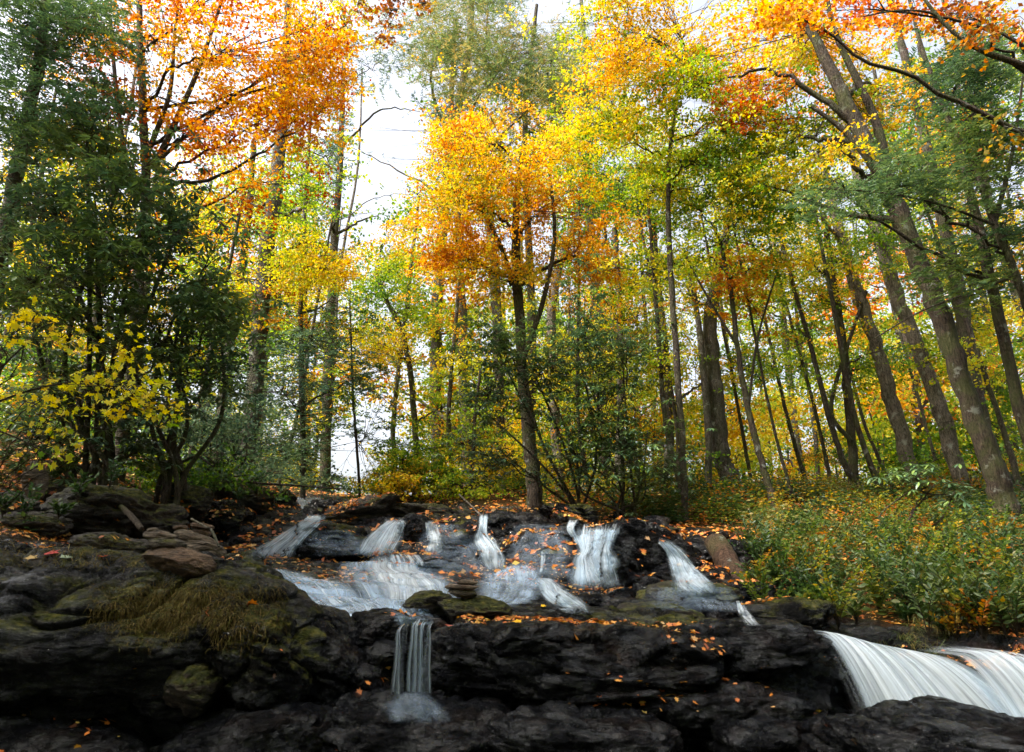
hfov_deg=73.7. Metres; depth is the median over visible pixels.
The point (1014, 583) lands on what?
leafy plant
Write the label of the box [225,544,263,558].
stone
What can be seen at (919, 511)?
seedling shrub
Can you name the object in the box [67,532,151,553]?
boulder
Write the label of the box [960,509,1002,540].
leafy plant
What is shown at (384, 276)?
maple tree
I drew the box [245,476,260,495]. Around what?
fern
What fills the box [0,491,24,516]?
fern
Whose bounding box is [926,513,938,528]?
leafy plant
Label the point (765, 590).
seedling shrub
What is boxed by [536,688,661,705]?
ledge slab
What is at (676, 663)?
ledge slab
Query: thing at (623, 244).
background tree
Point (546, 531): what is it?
stone
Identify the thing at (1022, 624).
seedling shrub
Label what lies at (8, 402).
background tree
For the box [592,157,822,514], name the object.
young tree
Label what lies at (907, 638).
grass tuft
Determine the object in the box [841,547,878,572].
leafy plant
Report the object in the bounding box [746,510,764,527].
leafy plant
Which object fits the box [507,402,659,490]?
background bush
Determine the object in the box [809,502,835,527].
leafy plant
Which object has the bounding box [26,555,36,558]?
fallen leaf
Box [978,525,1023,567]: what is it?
leafy plant
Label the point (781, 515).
leafy plant
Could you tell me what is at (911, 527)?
seedling shrub
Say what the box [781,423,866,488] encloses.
understory bush
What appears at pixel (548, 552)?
stone
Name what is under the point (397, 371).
slender tree
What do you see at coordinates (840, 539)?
leafy plant
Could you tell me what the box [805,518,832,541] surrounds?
seedling shrub
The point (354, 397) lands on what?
young tree
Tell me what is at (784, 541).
seedling shrub
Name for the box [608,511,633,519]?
stone
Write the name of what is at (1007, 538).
seedling shrub
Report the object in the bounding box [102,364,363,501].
laurel shrub
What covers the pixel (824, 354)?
background tree
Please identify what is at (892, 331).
background tree
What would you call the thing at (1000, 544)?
seedling shrub
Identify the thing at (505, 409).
background bush
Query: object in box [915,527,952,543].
leafy plant
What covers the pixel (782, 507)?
seedling shrub
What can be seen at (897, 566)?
leafy plant
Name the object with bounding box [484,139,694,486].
background tree
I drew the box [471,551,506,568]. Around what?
boulder
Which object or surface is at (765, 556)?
russet seedling
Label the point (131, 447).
rhododendron
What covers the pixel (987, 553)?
seedling shrub
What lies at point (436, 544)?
waterfall
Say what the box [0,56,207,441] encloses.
background tree
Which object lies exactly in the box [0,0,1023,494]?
sky
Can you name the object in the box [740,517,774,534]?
leafy plant
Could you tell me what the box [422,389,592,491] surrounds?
background tree
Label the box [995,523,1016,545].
leafy plant
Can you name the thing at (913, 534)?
leafy plant
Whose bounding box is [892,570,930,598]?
leafy plant
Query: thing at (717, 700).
boulder
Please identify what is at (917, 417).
background tree
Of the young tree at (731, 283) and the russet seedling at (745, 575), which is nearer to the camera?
the russet seedling at (745, 575)
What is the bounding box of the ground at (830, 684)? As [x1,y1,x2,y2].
[0,432,1023,751]
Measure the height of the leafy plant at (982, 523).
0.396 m
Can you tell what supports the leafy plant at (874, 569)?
on the ground at (830, 684)
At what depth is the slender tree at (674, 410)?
16.22 m
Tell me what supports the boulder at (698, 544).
on the ground at (830, 684)
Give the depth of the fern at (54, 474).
7.38 m
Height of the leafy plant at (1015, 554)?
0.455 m
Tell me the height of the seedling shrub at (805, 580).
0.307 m
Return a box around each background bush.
[1,361,227,456]
[11,373,137,438]
[143,374,270,460]
[359,358,582,477]
[367,420,570,493]
[390,375,562,449]
[425,378,591,467]
[432,430,590,489]
[444,365,546,446]
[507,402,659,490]
[519,398,598,475]
[584,410,771,489]
[615,409,752,481]
[652,395,813,481]
[653,369,823,456]
[669,415,810,486]
[737,425,844,487]
[750,347,861,484]
[777,358,958,474]
[789,360,991,486]
[840,398,946,485]
[842,368,1021,455]
[857,384,992,485]
[912,351,1023,432]
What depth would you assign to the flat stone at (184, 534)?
3.79 m
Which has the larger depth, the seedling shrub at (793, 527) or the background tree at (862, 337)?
the background tree at (862, 337)
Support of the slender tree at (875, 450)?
on the ground at (830, 684)
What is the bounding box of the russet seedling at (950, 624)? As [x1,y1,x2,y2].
[928,600,961,640]
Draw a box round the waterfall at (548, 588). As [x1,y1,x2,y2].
[539,579,579,609]
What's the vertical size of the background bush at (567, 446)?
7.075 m
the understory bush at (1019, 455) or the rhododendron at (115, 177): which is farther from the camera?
the understory bush at (1019, 455)
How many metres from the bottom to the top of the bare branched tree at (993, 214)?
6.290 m
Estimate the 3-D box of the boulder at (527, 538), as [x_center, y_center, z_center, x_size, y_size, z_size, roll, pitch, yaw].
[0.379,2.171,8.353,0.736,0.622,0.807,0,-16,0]
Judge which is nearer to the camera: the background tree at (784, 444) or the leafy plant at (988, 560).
the leafy plant at (988, 560)
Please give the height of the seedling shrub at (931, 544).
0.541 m
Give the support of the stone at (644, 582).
on the ground at (830, 684)
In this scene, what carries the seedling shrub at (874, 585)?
on the ground at (830, 684)
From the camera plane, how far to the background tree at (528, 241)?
23.49 m
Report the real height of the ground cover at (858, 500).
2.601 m
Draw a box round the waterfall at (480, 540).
[475,516,501,565]
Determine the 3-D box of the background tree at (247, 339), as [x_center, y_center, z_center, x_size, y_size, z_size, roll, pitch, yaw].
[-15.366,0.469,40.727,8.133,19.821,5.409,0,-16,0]
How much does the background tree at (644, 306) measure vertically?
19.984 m
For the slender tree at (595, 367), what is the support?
on the ground at (830, 684)
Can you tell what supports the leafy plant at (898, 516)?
on the ground at (830, 684)
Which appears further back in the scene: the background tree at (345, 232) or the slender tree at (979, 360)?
the background tree at (345, 232)
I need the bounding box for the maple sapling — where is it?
[0,296,217,508]
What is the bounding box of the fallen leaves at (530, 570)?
[0,430,1023,751]
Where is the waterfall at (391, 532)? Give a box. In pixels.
[361,521,402,552]
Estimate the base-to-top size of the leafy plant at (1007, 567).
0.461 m
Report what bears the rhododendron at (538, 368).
on the ground at (830, 684)
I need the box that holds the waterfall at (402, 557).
[391,555,421,564]
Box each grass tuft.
[886,628,931,641]
[892,634,936,652]
[906,615,934,637]
[921,638,957,658]
[934,626,964,639]
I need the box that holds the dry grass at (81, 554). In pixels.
[0,538,146,573]
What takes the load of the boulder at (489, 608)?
on the ground at (830, 684)
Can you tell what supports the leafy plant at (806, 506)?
on the ground at (830, 684)
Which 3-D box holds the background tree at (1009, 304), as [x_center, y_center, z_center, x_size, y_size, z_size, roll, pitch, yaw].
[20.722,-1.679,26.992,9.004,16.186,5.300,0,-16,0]
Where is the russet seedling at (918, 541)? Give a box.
[893,536,920,563]
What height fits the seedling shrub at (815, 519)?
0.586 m
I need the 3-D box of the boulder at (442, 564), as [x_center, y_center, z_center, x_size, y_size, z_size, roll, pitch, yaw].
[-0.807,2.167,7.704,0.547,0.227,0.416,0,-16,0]
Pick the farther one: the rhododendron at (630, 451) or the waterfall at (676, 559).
the rhododendron at (630, 451)
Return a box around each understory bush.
[346,438,467,494]
[349,464,439,502]
[368,403,453,500]
[379,432,429,494]
[415,472,520,500]
[469,413,566,486]
[475,429,606,480]
[475,461,517,488]
[509,443,598,483]
[512,480,559,491]
[521,435,614,490]
[646,464,721,500]
[651,450,795,501]
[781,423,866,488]
[786,445,890,482]
[806,433,895,484]
[830,447,977,482]
[899,467,1023,499]
[975,419,1023,474]
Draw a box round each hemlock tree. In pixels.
[0,0,172,311]
[133,6,451,499]
[778,0,1023,446]
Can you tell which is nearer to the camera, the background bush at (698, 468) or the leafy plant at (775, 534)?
the leafy plant at (775, 534)
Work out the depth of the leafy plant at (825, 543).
7.36 m
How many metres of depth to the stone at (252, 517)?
10.73 m
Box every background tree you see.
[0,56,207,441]
[0,60,136,376]
[0,122,177,432]
[0,162,96,424]
[0,172,92,416]
[0,174,200,454]
[0,194,223,425]
[0,204,93,438]
[0,226,193,415]
[0,324,79,408]
[1,110,301,443]
[23,125,291,429]
[52,304,151,398]
[74,188,255,457]
[122,152,273,456]
[142,156,296,456]
[143,159,384,481]
[144,145,328,483]
[162,239,248,451]
[163,61,496,491]
[164,255,267,473]
[171,185,321,455]
[196,268,319,483]
[198,69,433,492]
[213,246,367,448]
[229,237,343,422]
[234,207,402,493]
[243,241,368,494]
[274,24,592,489]
[275,209,390,490]
[360,4,663,489]
[378,329,482,461]
[387,269,593,485]
[420,167,591,486]
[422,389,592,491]
[430,233,637,485]
[457,0,795,491]
[472,169,662,483]
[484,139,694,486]
[491,218,651,485]
[493,210,700,491]
[515,83,772,467]
[521,287,658,487]
[566,281,701,461]
[573,291,733,489]
[641,117,843,477]
[646,162,982,480]
[663,163,887,488]
[669,235,835,485]
[691,286,881,461]
[695,253,842,481]
[743,370,838,492]
[745,323,868,472]
[766,62,1023,476]
[775,209,976,495]
[778,219,904,485]
[784,233,977,491]
[789,39,1023,487]
[792,253,915,488]
[808,308,972,488]
[826,0,1023,469]
[829,25,1023,471]
[830,158,1023,467]
[841,276,957,424]
[907,260,1022,459]
[908,172,1023,468]
[1007,301,1023,444]
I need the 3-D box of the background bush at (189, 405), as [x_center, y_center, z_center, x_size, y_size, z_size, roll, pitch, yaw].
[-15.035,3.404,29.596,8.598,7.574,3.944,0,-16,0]
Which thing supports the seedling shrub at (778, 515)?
on the ground at (830, 684)
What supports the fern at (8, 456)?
on the ground at (830, 684)
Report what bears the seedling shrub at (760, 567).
on the ground at (830, 684)
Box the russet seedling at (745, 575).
[739,571,764,580]
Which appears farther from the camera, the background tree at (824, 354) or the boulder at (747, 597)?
the background tree at (824, 354)
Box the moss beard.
[75,571,290,655]
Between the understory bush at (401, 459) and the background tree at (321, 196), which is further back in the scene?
the background tree at (321, 196)
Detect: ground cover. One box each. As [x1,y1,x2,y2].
[0,433,416,531]
[520,469,1023,586]
[609,470,1023,631]
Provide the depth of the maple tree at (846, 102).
11.98 m
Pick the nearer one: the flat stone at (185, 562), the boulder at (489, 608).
the flat stone at (185, 562)
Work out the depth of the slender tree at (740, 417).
17.49 m
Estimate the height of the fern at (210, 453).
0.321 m
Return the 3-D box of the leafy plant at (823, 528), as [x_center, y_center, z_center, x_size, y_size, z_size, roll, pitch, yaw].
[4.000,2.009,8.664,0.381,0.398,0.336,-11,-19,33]
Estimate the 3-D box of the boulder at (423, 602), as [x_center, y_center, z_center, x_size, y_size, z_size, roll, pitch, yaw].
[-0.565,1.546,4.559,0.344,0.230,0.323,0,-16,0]
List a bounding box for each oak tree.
[342,0,437,50]
[696,0,1023,166]
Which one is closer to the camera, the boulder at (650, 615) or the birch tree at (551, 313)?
the boulder at (650, 615)
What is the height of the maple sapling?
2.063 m
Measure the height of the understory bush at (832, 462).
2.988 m
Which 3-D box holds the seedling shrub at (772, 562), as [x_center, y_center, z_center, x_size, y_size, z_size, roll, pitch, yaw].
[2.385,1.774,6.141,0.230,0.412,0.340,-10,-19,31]
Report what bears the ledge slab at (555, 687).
on the ledge slab at (487, 686)
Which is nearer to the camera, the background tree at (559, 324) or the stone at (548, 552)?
the stone at (548, 552)
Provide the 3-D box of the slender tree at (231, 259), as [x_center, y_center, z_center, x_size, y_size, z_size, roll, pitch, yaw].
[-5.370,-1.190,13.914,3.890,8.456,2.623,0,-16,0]
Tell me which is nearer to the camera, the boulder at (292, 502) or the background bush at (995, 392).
the boulder at (292, 502)
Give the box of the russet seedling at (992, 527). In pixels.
[982,518,997,539]
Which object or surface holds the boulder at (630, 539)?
on the ground at (830, 684)
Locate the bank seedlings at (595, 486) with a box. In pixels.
[344,461,1023,522]
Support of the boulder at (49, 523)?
on the ground at (830, 684)
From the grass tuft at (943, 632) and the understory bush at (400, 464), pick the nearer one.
the grass tuft at (943, 632)
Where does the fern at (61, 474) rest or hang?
on the boulder at (54, 486)
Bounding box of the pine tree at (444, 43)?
[353,0,654,490]
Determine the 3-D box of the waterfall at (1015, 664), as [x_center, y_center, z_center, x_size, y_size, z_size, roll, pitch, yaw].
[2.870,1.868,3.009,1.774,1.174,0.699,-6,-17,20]
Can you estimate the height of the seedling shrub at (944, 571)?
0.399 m
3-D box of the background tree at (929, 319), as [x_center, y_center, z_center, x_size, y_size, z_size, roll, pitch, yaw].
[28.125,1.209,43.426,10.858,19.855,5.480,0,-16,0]
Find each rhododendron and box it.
[0,21,255,485]
[0,290,219,487]
[27,202,291,504]
[413,248,656,503]
[514,288,731,518]
[864,462,999,533]
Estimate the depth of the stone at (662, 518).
10.08 m
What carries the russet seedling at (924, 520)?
on the ground at (830, 684)
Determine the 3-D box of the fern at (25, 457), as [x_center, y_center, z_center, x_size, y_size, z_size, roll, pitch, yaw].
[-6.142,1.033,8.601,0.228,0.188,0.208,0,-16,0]
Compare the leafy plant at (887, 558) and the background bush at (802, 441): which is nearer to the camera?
the leafy plant at (887, 558)
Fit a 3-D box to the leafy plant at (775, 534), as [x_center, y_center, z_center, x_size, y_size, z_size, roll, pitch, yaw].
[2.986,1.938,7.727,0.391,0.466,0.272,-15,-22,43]
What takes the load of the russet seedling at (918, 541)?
on the ground at (830, 684)
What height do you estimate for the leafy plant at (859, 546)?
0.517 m
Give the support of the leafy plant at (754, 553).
on the ground at (830, 684)
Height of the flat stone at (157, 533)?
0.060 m
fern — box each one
[0,459,29,487]
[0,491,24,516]
[1,437,19,462]
[6,482,42,518]
[11,457,29,475]
[14,451,34,460]
[25,444,53,463]
[36,438,58,465]
[47,463,63,481]
[49,498,76,518]
[54,448,81,479]
[56,456,76,478]
[68,470,101,501]
[105,455,126,489]
[206,449,217,463]
[230,485,248,501]
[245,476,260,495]
[252,472,266,488]
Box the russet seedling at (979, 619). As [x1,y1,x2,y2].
[946,587,997,639]
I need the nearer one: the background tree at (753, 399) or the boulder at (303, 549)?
the boulder at (303, 549)
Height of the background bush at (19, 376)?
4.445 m
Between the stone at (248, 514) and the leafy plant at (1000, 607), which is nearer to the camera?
the leafy plant at (1000, 607)
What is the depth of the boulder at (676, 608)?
4.51 m
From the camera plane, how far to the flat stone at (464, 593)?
4.35 m
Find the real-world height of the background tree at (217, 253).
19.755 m
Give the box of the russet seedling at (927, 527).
[901,515,951,540]
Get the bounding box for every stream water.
[278,570,338,597]
[304,586,395,615]
[356,561,439,607]
[373,559,441,600]
[489,568,534,603]
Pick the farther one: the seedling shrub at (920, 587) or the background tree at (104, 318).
the background tree at (104, 318)
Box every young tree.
[317,299,425,497]
[328,370,575,498]
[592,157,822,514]
[682,202,871,495]
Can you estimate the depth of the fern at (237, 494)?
9.43 m
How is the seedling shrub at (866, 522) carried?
on the ground at (830, 684)
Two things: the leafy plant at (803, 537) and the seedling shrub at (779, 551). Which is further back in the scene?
the leafy plant at (803, 537)
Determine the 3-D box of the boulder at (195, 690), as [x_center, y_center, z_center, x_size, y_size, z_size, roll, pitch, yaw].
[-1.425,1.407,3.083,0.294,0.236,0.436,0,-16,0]
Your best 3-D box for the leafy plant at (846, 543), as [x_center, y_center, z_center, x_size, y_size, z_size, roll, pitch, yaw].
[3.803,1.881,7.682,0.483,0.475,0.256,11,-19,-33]
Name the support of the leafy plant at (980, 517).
on the ground at (830, 684)
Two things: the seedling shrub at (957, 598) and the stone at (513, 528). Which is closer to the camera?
the seedling shrub at (957, 598)
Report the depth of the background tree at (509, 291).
37.30 m
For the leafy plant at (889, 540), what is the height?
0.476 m
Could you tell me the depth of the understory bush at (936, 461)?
14.59 m
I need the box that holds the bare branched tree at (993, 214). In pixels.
[786,62,1023,338]
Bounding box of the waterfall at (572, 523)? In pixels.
[567,522,578,541]
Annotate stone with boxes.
[141,547,216,578]
[143,529,177,538]
[147,538,186,549]
[173,525,187,529]
[174,529,216,543]
[184,540,226,556]
[190,522,214,529]
[192,528,211,536]
[221,556,242,560]
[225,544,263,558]
[225,550,263,563]
[234,560,283,578]
[243,508,256,520]
[244,511,253,518]
[303,505,323,515]
[343,540,373,552]
[358,527,366,536]
[445,584,478,589]
[446,518,466,530]
[448,529,468,543]
[448,589,476,597]
[457,579,476,584]
[491,527,507,536]
[502,522,520,536]
[526,543,548,549]
[535,547,565,558]
[543,528,559,533]
[550,511,586,524]
[599,522,611,533]
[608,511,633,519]
[628,572,643,584]
[629,575,663,597]
[637,570,647,574]
[643,515,669,523]
[646,518,671,527]
[661,558,674,565]
[668,527,679,531]
[694,566,730,580]
[703,529,728,538]
[704,577,739,583]
[738,556,750,568]
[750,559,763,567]
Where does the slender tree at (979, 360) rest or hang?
on the ground at (830, 684)
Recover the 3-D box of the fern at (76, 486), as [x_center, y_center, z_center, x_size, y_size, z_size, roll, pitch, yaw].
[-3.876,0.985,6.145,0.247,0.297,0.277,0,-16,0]
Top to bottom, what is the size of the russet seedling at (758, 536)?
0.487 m
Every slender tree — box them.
[161,132,333,463]
[235,127,382,486]
[348,165,470,493]
[415,154,523,493]
[529,151,640,475]
[529,157,686,495]
[561,160,735,494]
[573,153,706,470]
[667,135,784,482]
[687,133,833,502]
[689,162,806,481]
[691,156,843,493]
[729,145,936,500]
[742,143,914,493]
[795,148,943,485]
[880,149,1023,497]
[886,138,1004,469]
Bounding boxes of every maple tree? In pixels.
[8,0,419,481]
[150,141,259,459]
[174,1,385,478]
[316,209,515,493]
[340,53,663,507]
[416,155,567,488]
[496,0,808,521]
[528,80,815,487]
[532,224,708,492]
[533,96,813,489]
[536,0,1022,532]
[659,71,945,494]
[714,212,919,489]
[788,0,1023,488]
[801,95,1023,495]
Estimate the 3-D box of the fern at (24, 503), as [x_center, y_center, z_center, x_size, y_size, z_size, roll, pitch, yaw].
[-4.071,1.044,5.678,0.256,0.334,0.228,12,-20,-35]
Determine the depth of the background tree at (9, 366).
32.90 m
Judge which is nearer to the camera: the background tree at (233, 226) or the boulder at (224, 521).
the boulder at (224, 521)
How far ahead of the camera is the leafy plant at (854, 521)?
9.00 m
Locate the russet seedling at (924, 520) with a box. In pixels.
[913,514,932,538]
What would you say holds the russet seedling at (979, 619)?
on the ground at (830, 684)
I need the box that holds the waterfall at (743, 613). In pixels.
[738,601,754,622]
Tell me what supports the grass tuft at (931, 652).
on the ground at (830, 684)
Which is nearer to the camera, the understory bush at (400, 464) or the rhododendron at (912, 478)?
the rhododendron at (912, 478)
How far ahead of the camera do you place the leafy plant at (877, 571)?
5.75 m
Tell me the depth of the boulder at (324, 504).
12.18 m
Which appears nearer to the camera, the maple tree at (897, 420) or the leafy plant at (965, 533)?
the leafy plant at (965, 533)
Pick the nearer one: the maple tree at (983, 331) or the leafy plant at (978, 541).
the leafy plant at (978, 541)
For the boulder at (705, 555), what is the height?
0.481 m
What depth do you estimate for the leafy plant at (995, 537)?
6.44 m
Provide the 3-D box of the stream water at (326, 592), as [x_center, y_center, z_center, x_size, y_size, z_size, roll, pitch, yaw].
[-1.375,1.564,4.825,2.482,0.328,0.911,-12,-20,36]
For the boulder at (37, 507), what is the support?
on the ground at (830, 684)
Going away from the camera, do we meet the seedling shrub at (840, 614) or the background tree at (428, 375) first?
the seedling shrub at (840, 614)
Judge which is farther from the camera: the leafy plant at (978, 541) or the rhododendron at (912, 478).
the rhododendron at (912, 478)
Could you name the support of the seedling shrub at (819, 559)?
on the ground at (830, 684)
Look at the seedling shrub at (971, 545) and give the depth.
5.92 m
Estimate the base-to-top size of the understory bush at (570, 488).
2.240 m
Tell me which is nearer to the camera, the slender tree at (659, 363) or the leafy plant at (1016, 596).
the leafy plant at (1016, 596)
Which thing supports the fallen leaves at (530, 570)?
on the ground at (830, 684)
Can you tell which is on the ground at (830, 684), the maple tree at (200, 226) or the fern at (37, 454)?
the maple tree at (200, 226)
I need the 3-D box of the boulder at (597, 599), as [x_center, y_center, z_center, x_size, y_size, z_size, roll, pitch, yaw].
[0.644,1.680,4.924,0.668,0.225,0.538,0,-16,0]
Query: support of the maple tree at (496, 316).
on the ground at (830, 684)
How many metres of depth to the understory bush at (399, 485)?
14.30 m
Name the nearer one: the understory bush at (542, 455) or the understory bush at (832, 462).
the understory bush at (542, 455)
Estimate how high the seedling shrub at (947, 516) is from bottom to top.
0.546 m
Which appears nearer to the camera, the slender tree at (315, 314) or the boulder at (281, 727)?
the boulder at (281, 727)
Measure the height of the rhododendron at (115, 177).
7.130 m
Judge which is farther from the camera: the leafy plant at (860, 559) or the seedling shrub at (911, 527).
the seedling shrub at (911, 527)
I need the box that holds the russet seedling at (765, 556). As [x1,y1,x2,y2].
[751,547,777,566]
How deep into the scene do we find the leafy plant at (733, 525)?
7.55 m
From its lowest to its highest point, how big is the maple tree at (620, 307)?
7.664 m
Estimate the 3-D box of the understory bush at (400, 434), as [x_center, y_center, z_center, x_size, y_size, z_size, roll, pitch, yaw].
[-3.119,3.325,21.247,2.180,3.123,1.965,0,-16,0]
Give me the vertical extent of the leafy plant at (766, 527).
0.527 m
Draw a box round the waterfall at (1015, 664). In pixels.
[953,649,1023,716]
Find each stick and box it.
[190,518,208,528]
[210,528,219,546]
[459,494,481,515]
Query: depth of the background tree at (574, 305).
32.54 m
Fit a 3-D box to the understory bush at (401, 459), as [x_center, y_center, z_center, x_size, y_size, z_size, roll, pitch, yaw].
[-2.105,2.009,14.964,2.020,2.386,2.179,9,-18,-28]
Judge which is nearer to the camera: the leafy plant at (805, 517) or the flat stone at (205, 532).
the flat stone at (205, 532)
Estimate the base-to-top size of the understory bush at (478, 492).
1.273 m
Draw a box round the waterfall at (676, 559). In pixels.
[660,542,710,590]
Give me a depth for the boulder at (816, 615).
4.34 m
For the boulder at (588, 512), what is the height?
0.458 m
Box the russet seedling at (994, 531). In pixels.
[979,521,1004,547]
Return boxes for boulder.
[0,490,40,513]
[0,511,74,538]
[0,545,334,747]
[0,712,146,751]
[20,461,48,500]
[40,482,162,539]
[41,476,87,501]
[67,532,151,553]
[154,467,234,499]
[156,503,189,538]
[157,701,331,751]
[159,482,214,523]
[162,663,223,718]
[196,596,315,711]
[203,499,245,532]
[215,524,265,551]
[229,479,276,513]
[272,487,297,507]
[280,536,322,559]
[294,520,370,542]
[301,605,394,702]
[307,499,343,511]
[313,540,365,561]
[318,689,511,751]
[321,493,401,524]
[351,607,436,647]
[391,503,458,516]
[397,513,433,541]
[401,589,452,616]
[411,622,511,701]
[417,558,463,571]
[423,533,455,558]
[437,595,512,623]
[451,519,485,547]
[469,619,632,701]
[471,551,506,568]
[479,510,555,528]
[487,700,683,751]
[493,535,519,555]
[517,529,548,549]
[517,676,819,745]
[532,605,698,627]
[533,503,598,523]
[544,521,587,540]
[556,593,644,612]
[584,517,702,575]
[599,540,629,589]
[605,587,630,597]
[616,601,705,618]
[635,580,742,610]
[649,564,694,582]
[685,536,704,555]
[687,617,832,679]
[696,617,716,620]
[698,597,743,619]
[700,539,767,564]
[704,715,806,751]
[705,533,748,579]
[726,581,777,603]
[739,596,836,632]
[795,695,1023,751]
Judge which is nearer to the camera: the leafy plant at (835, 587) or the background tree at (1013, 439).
the leafy plant at (835, 587)
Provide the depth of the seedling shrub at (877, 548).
6.23 m
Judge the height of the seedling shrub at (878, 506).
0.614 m
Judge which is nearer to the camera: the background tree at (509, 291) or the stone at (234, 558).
the stone at (234, 558)
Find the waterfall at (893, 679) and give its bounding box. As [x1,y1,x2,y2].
[820,631,1023,716]
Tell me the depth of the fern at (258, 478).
11.41 m
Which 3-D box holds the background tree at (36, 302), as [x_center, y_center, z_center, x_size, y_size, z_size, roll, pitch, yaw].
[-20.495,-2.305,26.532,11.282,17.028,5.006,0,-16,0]
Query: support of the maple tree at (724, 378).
on the ground at (830, 684)
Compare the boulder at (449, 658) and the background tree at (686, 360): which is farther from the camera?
the background tree at (686, 360)
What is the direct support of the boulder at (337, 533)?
on the ground at (830, 684)
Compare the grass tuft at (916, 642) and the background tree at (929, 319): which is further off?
the background tree at (929, 319)
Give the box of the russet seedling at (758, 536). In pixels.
[747,520,774,547]
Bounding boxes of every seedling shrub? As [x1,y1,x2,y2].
[728,526,770,558]
[731,554,781,584]
[735,565,770,600]
[761,509,789,533]
[764,550,790,593]
[764,576,791,597]
[768,527,792,576]
[772,535,795,566]
[774,498,796,525]
[777,585,827,598]
[780,530,830,576]
[785,507,823,539]
[785,526,804,551]
[786,571,818,598]
[787,536,834,580]
[791,502,815,518]
[798,573,811,592]
[803,587,834,599]
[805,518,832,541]
[812,564,872,630]
[841,532,861,558]
[842,495,895,530]
[843,521,902,561]
[849,527,928,571]
[853,491,883,524]
[860,556,903,611]
[862,513,870,532]
[863,503,913,547]
[868,501,919,562]
[876,509,908,565]
[876,530,940,567]
[877,544,906,565]
[891,493,923,518]
[893,514,930,542]
[909,521,961,555]
[911,554,966,575]
[916,574,967,621]
[920,521,993,569]
[921,501,948,519]
[925,554,982,587]
[926,507,962,540]
[926,525,976,565]
[931,565,976,629]
[937,525,1009,570]
[940,566,996,589]
[944,588,1007,639]
[948,500,995,530]
[948,553,1002,579]
[949,544,972,564]
[952,545,998,567]
[959,500,1023,548]
[969,566,1023,630]
[970,541,1022,577]
[977,532,1012,566]
[978,504,1022,532]
[981,531,1021,562]
[987,569,1023,618]
[991,567,1023,629]
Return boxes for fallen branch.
[118,504,144,531]
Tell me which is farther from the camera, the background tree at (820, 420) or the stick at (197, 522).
the background tree at (820, 420)
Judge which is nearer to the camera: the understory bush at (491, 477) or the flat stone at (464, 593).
the flat stone at (464, 593)
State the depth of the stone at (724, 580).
6.22 m
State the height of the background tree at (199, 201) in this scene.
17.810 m
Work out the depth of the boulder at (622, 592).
5.91 m
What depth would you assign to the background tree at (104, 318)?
25.91 m
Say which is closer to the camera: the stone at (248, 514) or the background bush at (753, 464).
the stone at (248, 514)
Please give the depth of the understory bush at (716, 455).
13.82 m
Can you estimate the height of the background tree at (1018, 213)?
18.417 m
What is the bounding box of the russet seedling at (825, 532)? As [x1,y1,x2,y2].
[797,531,827,570]
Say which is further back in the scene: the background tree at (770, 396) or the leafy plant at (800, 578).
the background tree at (770, 396)
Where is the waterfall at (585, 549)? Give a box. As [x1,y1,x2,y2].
[577,530,614,583]
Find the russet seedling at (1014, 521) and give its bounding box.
[1011,511,1023,530]
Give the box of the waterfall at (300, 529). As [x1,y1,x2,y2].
[264,516,323,554]
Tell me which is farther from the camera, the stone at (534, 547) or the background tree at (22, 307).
the background tree at (22, 307)
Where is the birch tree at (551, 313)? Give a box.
[503,21,650,489]
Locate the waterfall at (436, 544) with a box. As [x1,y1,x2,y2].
[426,522,439,550]
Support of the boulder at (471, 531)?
on the ground at (830, 684)
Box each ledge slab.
[457,681,535,698]
[487,620,578,647]
[495,639,563,656]
[534,672,650,700]
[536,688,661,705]
[608,662,719,685]
[613,677,703,690]
[649,652,724,677]
[661,630,733,661]
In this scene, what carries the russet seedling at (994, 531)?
on the ground at (830, 684)
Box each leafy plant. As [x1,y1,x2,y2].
[721,519,775,557]
[735,559,773,578]
[737,554,803,593]
[740,517,772,553]
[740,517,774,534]
[745,520,789,551]
[745,532,780,568]
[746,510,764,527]
[756,528,788,554]
[761,545,813,593]
[765,509,794,527]
[770,553,838,588]
[773,506,793,524]
[774,517,807,540]
[777,578,799,597]
[780,562,816,596]
[785,572,809,596]
[787,498,824,520]
[792,530,818,544]
[792,568,849,599]
[793,512,811,527]
[804,498,834,528]
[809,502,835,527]
[812,535,842,570]
[813,536,833,565]
[814,531,845,565]
[818,520,835,538]
[819,511,852,531]
[821,547,867,578]
[821,583,852,618]
[824,565,852,592]
[825,558,851,579]
[826,517,861,541]
[827,522,864,560]
[830,512,850,528]
[833,587,861,615]
[833,590,870,626]
[837,522,887,556]
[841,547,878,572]
[842,504,877,521]
[844,514,892,544]
[845,516,872,531]
[859,567,900,605]
[860,548,948,617]
[862,560,879,580]
[864,539,914,598]
[865,534,904,573]
[867,519,912,552]
[879,552,931,606]
[881,509,904,525]
[881,571,919,604]
[888,542,929,575]
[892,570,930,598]
[892,599,917,623]
[894,540,926,570]
[894,566,957,636]
[895,558,993,637]
[906,532,935,547]
[907,508,931,524]
[907,528,937,554]
[909,549,970,596]
[913,536,957,563]
[914,551,954,580]
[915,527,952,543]
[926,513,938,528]
[926,608,953,636]
[933,570,988,632]
[942,527,982,564]
[944,531,968,554]
[950,578,1018,637]
[951,558,1023,623]
[951,578,977,626]
[957,547,1001,569]
[957,561,1023,638]
[959,526,972,543]
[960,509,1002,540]
[962,573,1023,637]
[966,508,993,524]
[966,533,989,553]
[968,513,1000,539]
[973,545,1021,576]
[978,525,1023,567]
[979,577,1023,628]
[981,564,1023,616]
[982,523,1023,571]
[985,526,1013,553]
[990,546,1023,576]
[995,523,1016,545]
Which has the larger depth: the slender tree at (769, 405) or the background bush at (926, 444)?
the background bush at (926, 444)

